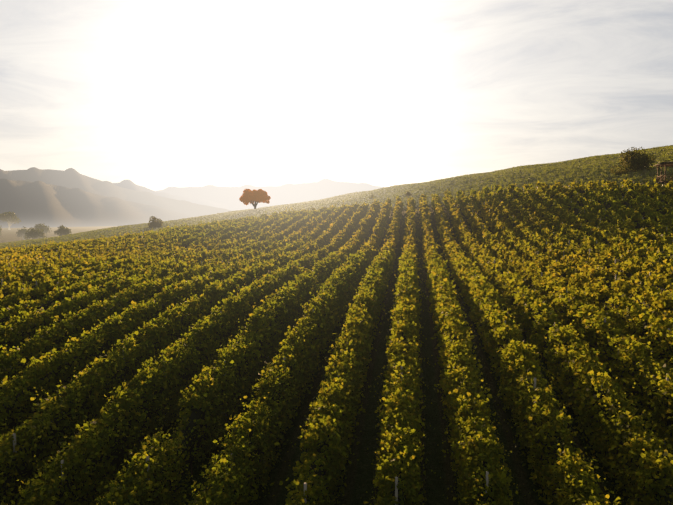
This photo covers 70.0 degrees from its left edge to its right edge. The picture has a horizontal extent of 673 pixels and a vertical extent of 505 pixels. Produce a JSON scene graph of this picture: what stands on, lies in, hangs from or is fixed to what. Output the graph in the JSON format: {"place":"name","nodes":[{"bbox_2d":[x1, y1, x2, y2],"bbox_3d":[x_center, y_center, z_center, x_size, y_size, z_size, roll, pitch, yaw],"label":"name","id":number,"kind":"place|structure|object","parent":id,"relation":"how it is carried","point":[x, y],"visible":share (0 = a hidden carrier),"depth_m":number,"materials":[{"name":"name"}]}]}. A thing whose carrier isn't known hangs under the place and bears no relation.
{"place":"outdoors","nodes":[
{"label":"outdoors","id":0,"kind":"place"},
{"bbox_2d":[0,179,195,227],"bbox_3d":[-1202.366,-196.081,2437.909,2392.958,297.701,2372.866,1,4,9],"label":"mountain spur","id":1,"kind":"object","parent":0,"point":[30,204],"depth_m":1880.80,"materials":[{"name":"grey stone"}]},
{"bbox_2d":[0,167,230,216],"bbox_3d":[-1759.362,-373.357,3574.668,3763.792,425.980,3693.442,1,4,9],"label":"mountain","id":2,"kind":"structure","parent":0,"point":[70,178],"depth_m":3088.03,"materials":[{"name":"grey stone"}]},
{"bbox_2d":[113,180,227,208],"bbox_3d":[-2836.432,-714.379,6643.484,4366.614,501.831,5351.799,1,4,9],"label":"mountain","id":3,"kind":"structure","parent":0,"point":[128,184],"depth_m":6165.65,"materials":[{"name":"grey"}]},
{"bbox_2d":[156,178,384,210],"bbox_3d":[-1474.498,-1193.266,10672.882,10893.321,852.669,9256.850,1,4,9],"label":"mountain","id":4,"kind":"structure","parent":0,"point":[289,193],"depth_m":9673.44,"materials":[{"name":"grey"}]},
{"bbox_2d":[0,175,672,504],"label":"vine","id":5,"kind":"object","parent":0,"point":[214,277],"depth_m":20.01,"materials":[{"name":"green plant"}]},
{"bbox_2d":[0,167,672,504],"bbox_3d":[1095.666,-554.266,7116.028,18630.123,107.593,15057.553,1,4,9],"label":"ground","id":6,"kind":"structure","parent":0,"point":[360,475],"depth_m":17.69,"materials":[{"name":"brown soil"}]},
{"bbox_2d":[0,211,20,229],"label":"tree leaves","id":7,"kind":"object","parent":6,"relation":"on","point":[4,216],"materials":[{"name":"plant"}]},
{"bbox_2d":[16,226,29,239],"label":"tree leaves","id":8,"kind":"object","parent":6,"relation":"on","point":[21,232],"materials":[{"name":"plant"}]},
{"bbox_2d":[23,228,46,239],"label":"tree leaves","id":9,"kind":"object","parent":6,"relation":"on","point":[35,234],"depth_m":421.62,"materials":[{"name":"green plant"}]},
{"bbox_2d":[29,223,51,237],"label":"tree leaves","id":10,"kind":"object","parent":6,"relation":"on","point":[43,227],"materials":[{"name":"green plant"}]},
{"bbox_2d":[54,225,71,235],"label":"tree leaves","id":11,"kind":"object","parent":6,"relation":"on","point":[61,230],"depth_m":431.55,"materials":[{"name":"green plant"}]},
{"bbox_2d":[147,216,163,228],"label":"bush","id":12,"kind":"object","parent":6,"relation":"on","point":[156,222],"visible":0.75,"depth_m":151.69,"materials":[{"name":"green plant"}]},
{"bbox_2d":[239,188,270,208],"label":"lone tree","id":13,"kind":"object","parent":6,"relation":"on","point":[249,195],"depth_m":179.31,"materials":[{"name":"plant"}]},
{"bbox_2d":[0,145,672,248],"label":"hillside","id":14,"kind":"structure","parent":6,"relation":"on","point":[596,167],"depth_m":129.73,"materials":[{"name":"green plant"}]},
{"bbox_2d":[1,184,672,504],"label":"vineyard posts","id":15,"kind":"object","parent":6,"relation":"on","point":[305,484],"visible":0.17,"depth_m":21.30,"materials":[{"name":"brown wood"}]},
{"bbox_2d":[610,147,655,174],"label":"bush","id":16,"kind":"object","parent":6,"relation":"on","point":[631,161],"depth_m":89.87,"materials":[{"name":"green plant"}]},
{"bbox_2d":[657,163,672,184],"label":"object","id":17,"kind":"object","parent":6,"relation":"on","point":[664,176],"visible":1,"depth_m":77.26,"materials":[{"name":"brown wood"}]},
{"bbox_2d":[654,161,672,165],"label":"hut roof","id":18,"kind":"structure","parent":17,"relation":"on","point":[663,163],"depth_m":77.50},
{"bbox_2d":[0,0,672,190],"label":"sky","id":19,"kind":"structure","parent":0,"point":[156,95],"materials":[{"name":"white"}]}
]}

